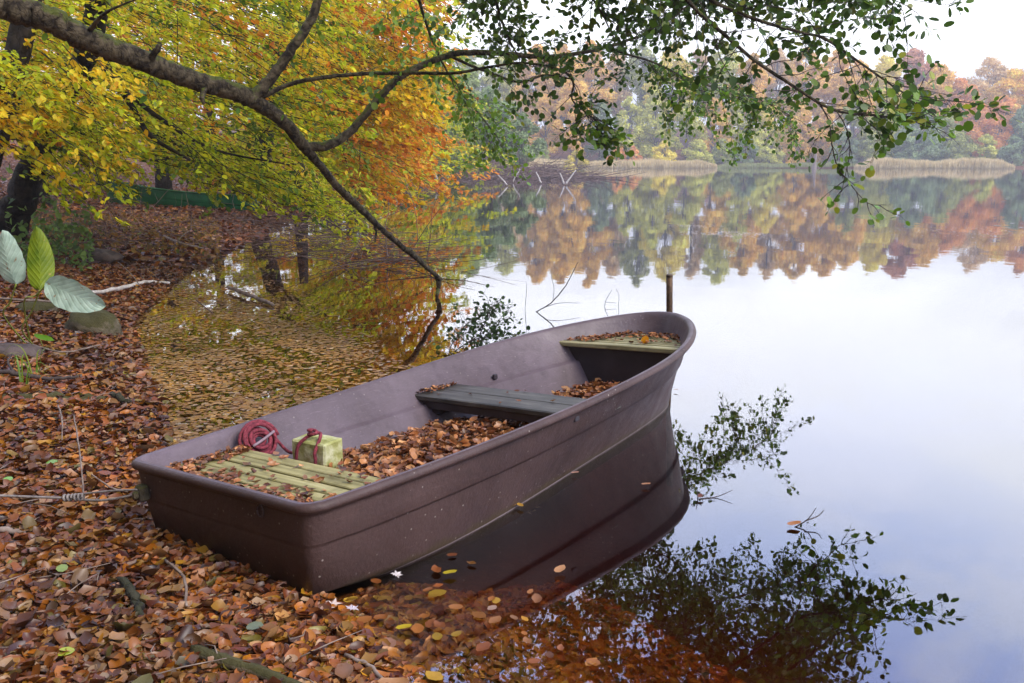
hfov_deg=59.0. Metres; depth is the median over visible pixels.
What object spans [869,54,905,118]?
tree
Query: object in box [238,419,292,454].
rope coil
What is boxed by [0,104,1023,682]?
water
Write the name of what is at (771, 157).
bush
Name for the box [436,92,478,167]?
willow
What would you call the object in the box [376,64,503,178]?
shore tree
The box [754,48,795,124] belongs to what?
tree
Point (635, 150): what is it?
bush
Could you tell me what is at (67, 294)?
broadleaf plant
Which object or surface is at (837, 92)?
tree
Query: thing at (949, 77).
tree
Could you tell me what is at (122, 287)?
stick
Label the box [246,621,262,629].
green leaf
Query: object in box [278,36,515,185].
shore tree
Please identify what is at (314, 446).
concrete block
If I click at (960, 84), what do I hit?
tree
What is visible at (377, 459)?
fallen leaves
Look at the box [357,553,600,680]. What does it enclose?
floating leaves
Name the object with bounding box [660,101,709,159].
tree
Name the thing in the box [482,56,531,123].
tree
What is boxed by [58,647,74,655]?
green leaf
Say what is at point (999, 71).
tree
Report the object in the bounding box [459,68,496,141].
willow
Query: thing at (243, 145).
shore tree
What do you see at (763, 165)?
reed bed
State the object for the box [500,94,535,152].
tree
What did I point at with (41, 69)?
slope tree
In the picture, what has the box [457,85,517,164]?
willow
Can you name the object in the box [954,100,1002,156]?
tree
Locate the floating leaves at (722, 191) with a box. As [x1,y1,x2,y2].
[437,178,1022,227]
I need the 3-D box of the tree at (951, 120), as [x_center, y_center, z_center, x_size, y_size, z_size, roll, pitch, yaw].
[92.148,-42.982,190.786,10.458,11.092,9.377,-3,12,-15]
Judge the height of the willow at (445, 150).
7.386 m
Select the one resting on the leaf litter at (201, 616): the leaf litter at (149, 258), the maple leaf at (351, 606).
the maple leaf at (351, 606)
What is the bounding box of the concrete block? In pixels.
[292,428,342,468]
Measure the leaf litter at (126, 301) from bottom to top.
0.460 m
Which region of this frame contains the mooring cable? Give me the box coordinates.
[0,489,136,501]
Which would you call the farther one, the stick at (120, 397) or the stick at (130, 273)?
the stick at (130, 273)
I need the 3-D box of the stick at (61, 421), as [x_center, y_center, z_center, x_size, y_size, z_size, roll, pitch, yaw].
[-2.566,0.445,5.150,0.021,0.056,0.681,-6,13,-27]
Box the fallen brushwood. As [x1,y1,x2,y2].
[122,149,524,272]
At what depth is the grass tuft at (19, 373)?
6.05 m
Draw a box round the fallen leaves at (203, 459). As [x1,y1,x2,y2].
[165,444,384,501]
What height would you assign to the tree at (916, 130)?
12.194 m
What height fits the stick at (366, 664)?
0.020 m
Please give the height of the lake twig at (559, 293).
0.643 m
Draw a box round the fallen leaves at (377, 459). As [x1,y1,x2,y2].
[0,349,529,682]
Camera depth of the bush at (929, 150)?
183.47 m
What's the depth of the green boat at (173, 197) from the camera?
25.62 m
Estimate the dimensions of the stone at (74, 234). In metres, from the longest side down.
0.876 x 0.650 x 0.439 m
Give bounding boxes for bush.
[535,144,549,158]
[564,150,588,168]
[605,146,627,160]
[628,145,642,160]
[651,140,677,161]
[686,142,714,163]
[709,138,732,165]
[731,138,758,163]
[756,140,785,163]
[782,134,808,163]
[828,131,859,163]
[860,134,880,160]
[885,129,921,159]
[914,133,952,161]
[942,132,976,159]
[970,134,1000,158]
[997,135,1023,165]
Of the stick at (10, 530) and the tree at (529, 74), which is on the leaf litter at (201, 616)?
the stick at (10, 530)
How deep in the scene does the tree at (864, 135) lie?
191.15 m
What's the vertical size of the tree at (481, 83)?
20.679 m
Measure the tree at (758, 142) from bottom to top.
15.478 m
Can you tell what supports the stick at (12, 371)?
on the leaf litter at (126, 301)
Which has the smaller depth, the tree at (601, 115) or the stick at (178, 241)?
the stick at (178, 241)
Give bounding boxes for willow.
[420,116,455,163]
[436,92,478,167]
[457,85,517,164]
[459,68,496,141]
[503,111,547,165]
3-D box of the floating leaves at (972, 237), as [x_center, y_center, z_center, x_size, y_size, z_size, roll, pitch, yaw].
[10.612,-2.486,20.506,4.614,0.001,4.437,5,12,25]
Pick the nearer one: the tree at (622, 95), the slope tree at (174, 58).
the slope tree at (174, 58)
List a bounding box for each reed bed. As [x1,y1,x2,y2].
[528,158,573,167]
[585,158,717,167]
[717,161,854,167]
[854,156,1014,167]
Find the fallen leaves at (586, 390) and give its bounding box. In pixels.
[551,378,623,398]
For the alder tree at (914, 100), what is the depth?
7.32 m
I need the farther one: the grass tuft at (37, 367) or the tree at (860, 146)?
the tree at (860, 146)
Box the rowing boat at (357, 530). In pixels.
[131,311,695,594]
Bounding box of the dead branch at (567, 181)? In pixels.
[560,170,575,183]
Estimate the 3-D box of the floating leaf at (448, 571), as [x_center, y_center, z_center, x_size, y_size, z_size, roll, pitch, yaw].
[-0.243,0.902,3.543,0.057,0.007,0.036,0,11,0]
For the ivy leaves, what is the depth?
12.40 m
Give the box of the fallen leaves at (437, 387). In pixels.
[416,381,555,402]
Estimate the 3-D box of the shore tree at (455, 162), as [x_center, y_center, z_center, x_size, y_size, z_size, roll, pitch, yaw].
[-7.416,-9.422,41.248,11.666,6.466,11.267,0,11,0]
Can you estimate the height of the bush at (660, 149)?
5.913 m
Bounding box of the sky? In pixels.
[0,0,1023,128]
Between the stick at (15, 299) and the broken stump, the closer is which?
the stick at (15, 299)
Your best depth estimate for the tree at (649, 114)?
194.05 m
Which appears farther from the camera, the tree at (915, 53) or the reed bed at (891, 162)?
the tree at (915, 53)
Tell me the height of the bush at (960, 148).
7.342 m
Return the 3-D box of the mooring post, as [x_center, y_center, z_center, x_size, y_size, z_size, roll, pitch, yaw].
[1.195,0.317,6.872,0.050,1.680,0.219,6,13,28]
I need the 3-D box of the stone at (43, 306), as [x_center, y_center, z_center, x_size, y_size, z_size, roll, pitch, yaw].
[-4.745,-0.320,9.047,0.399,0.188,0.327,0,14,-9]
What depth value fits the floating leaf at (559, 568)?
3.57 m
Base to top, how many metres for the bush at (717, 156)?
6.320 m
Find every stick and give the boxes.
[0,297,51,302]
[0,354,77,380]
[0,526,25,534]
[19,339,99,352]
[57,404,62,439]
[73,414,83,492]
[86,470,127,492]
[92,280,169,293]
[109,391,131,403]
[115,576,144,615]
[118,262,141,287]
[163,229,203,250]
[164,559,187,606]
[189,644,301,682]
[227,285,274,306]
[344,653,382,678]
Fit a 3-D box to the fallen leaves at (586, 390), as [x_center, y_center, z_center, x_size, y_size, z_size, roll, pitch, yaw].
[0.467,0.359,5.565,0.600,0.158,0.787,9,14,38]
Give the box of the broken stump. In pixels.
[812,153,816,168]
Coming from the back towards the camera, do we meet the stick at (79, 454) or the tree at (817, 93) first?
the tree at (817, 93)
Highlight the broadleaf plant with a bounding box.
[0,226,105,343]
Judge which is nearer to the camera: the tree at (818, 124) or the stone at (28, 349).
the stone at (28, 349)
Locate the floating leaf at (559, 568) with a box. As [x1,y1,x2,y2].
[554,565,565,571]
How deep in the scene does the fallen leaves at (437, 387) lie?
5.30 m
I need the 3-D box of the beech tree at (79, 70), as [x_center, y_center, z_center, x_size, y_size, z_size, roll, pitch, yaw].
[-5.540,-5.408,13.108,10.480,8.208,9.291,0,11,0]
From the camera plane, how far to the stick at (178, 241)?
15.45 m
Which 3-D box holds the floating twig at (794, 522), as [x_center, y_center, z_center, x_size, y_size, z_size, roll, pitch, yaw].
[1.306,0.787,4.020,0.179,0.090,0.044,-1,11,-6]
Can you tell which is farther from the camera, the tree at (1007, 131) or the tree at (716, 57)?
the tree at (716, 57)
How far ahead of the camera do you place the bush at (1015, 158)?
183.82 m
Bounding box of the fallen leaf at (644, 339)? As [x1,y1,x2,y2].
[641,336,648,342]
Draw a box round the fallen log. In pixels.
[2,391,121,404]
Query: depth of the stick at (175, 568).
3.32 m
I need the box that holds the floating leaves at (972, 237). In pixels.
[898,227,1020,237]
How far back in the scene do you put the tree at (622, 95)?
215.00 m
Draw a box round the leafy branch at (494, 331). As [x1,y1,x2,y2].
[428,284,529,355]
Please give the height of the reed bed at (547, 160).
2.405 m
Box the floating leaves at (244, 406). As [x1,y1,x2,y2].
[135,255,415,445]
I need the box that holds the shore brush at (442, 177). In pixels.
[389,144,489,192]
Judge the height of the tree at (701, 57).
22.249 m
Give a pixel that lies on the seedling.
(43, 337)
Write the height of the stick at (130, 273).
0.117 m
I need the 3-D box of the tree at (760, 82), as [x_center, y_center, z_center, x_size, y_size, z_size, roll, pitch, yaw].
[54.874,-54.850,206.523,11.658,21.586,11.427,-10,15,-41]
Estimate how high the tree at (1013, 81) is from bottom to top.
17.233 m
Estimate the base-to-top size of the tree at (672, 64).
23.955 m
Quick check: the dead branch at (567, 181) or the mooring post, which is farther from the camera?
the dead branch at (567, 181)
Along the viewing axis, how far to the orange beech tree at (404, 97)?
19.80 m
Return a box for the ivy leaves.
[1,159,94,275]
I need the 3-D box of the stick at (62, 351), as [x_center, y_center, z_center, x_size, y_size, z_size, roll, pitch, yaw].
[-3.690,0.040,7.231,0.611,0.075,0.431,0,11,0]
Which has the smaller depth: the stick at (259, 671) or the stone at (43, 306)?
the stick at (259, 671)
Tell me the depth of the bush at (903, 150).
184.08 m
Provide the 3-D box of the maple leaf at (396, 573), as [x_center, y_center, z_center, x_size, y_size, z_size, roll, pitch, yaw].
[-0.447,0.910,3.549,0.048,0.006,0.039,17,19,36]
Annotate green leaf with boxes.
[56,564,67,571]
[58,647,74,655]
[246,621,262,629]
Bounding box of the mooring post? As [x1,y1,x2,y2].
[666,274,672,485]
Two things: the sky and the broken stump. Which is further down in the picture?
the broken stump
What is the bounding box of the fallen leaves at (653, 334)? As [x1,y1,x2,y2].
[565,330,679,345]
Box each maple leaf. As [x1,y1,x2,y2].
[326,598,340,607]
[345,604,357,609]
[390,570,402,577]
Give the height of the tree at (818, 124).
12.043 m
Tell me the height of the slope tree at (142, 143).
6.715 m
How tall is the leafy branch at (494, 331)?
0.617 m
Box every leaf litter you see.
[0,140,408,270]
[0,262,188,414]
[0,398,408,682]
[334,580,745,682]
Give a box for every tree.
[0,0,79,166]
[0,0,234,206]
[0,0,380,256]
[0,0,1021,297]
[0,21,116,156]
[3,0,278,186]
[39,0,312,189]
[110,0,344,187]
[168,57,454,203]
[177,0,488,181]
[211,58,476,197]
[242,0,483,235]
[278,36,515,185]
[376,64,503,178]
[449,55,490,93]
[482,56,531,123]
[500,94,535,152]
[510,43,555,136]
[526,93,561,156]
[537,44,589,121]
[550,71,593,163]
[574,39,618,143]
[582,102,617,160]
[594,52,632,129]
[610,96,647,158]
[616,42,661,140]
[631,85,676,158]
[641,45,693,123]
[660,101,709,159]
[682,48,712,138]
[692,97,733,161]
[707,43,746,128]
[713,92,767,162]
[727,52,777,136]
[753,99,787,154]
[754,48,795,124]
[773,105,823,160]
[775,48,832,126]
[804,107,846,162]
[812,50,859,128]
[830,59,876,144]
[834,102,869,159]
[855,105,914,157]
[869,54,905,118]
[891,47,936,91]
[891,107,944,157]
[905,64,959,126]
[919,112,976,160]
[934,77,985,124]
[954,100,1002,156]
[963,57,1008,111]
[979,95,1022,158]
[982,68,1023,140]
[1002,105,1023,160]
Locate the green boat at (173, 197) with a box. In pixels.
[106,181,259,210]
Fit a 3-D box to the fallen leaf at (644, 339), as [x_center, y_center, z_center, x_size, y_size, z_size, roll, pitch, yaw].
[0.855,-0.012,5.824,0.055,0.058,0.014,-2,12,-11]
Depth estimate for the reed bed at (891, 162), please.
174.84 m
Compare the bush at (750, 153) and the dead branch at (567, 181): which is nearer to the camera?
the dead branch at (567, 181)
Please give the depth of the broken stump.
172.25 m
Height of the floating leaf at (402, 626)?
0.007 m
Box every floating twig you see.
[697,490,732,499]
[787,508,823,528]
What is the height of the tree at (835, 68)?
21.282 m
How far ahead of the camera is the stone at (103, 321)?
8.11 m
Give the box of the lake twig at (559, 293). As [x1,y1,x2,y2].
[536,262,577,311]
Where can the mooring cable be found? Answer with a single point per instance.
(71, 497)
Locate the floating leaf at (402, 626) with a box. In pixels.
[396,624,411,628]
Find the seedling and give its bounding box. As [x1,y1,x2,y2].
[34,334,53,352]
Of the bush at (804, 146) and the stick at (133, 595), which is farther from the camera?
the bush at (804, 146)
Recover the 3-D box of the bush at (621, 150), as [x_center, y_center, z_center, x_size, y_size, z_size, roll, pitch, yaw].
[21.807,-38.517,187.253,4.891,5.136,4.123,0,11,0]
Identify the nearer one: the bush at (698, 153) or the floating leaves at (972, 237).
the floating leaves at (972, 237)
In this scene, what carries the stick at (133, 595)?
on the leaf litter at (201, 616)
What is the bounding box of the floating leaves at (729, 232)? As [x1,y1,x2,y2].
[680,230,765,237]
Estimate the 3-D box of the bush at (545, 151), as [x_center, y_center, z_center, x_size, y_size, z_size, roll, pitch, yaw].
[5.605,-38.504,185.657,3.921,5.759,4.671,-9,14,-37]
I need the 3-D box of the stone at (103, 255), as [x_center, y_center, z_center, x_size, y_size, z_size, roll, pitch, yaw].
[-5.966,-1.199,13.111,0.559,0.296,0.401,4,15,9]
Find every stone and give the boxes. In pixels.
[0,343,44,358]
[15,301,59,313]
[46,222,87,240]
[64,309,122,338]
[85,248,122,264]
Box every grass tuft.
[3,344,55,373]
[14,354,45,385]
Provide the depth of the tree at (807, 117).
191.10 m
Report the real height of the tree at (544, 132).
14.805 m
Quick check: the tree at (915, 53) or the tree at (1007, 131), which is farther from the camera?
the tree at (915, 53)
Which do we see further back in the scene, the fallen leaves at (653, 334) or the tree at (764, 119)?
the tree at (764, 119)
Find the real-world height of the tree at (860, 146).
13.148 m
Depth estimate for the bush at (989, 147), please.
184.91 m
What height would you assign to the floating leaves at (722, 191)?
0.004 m
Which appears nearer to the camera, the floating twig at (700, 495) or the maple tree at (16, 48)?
the floating twig at (700, 495)
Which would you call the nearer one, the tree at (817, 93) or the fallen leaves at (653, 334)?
the fallen leaves at (653, 334)
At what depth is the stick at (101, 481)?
4.31 m
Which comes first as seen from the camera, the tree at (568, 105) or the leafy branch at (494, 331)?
the leafy branch at (494, 331)
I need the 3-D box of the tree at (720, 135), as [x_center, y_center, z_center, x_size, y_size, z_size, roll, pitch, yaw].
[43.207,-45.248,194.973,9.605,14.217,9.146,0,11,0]
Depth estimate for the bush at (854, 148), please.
187.14 m
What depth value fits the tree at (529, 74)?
212.62 m
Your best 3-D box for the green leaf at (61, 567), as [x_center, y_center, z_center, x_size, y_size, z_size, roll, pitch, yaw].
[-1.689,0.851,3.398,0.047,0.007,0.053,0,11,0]
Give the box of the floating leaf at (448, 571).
[443,570,456,573]
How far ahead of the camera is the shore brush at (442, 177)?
50.34 m
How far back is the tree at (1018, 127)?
190.33 m
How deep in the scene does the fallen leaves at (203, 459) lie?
3.78 m
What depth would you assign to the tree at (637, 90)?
212.37 m

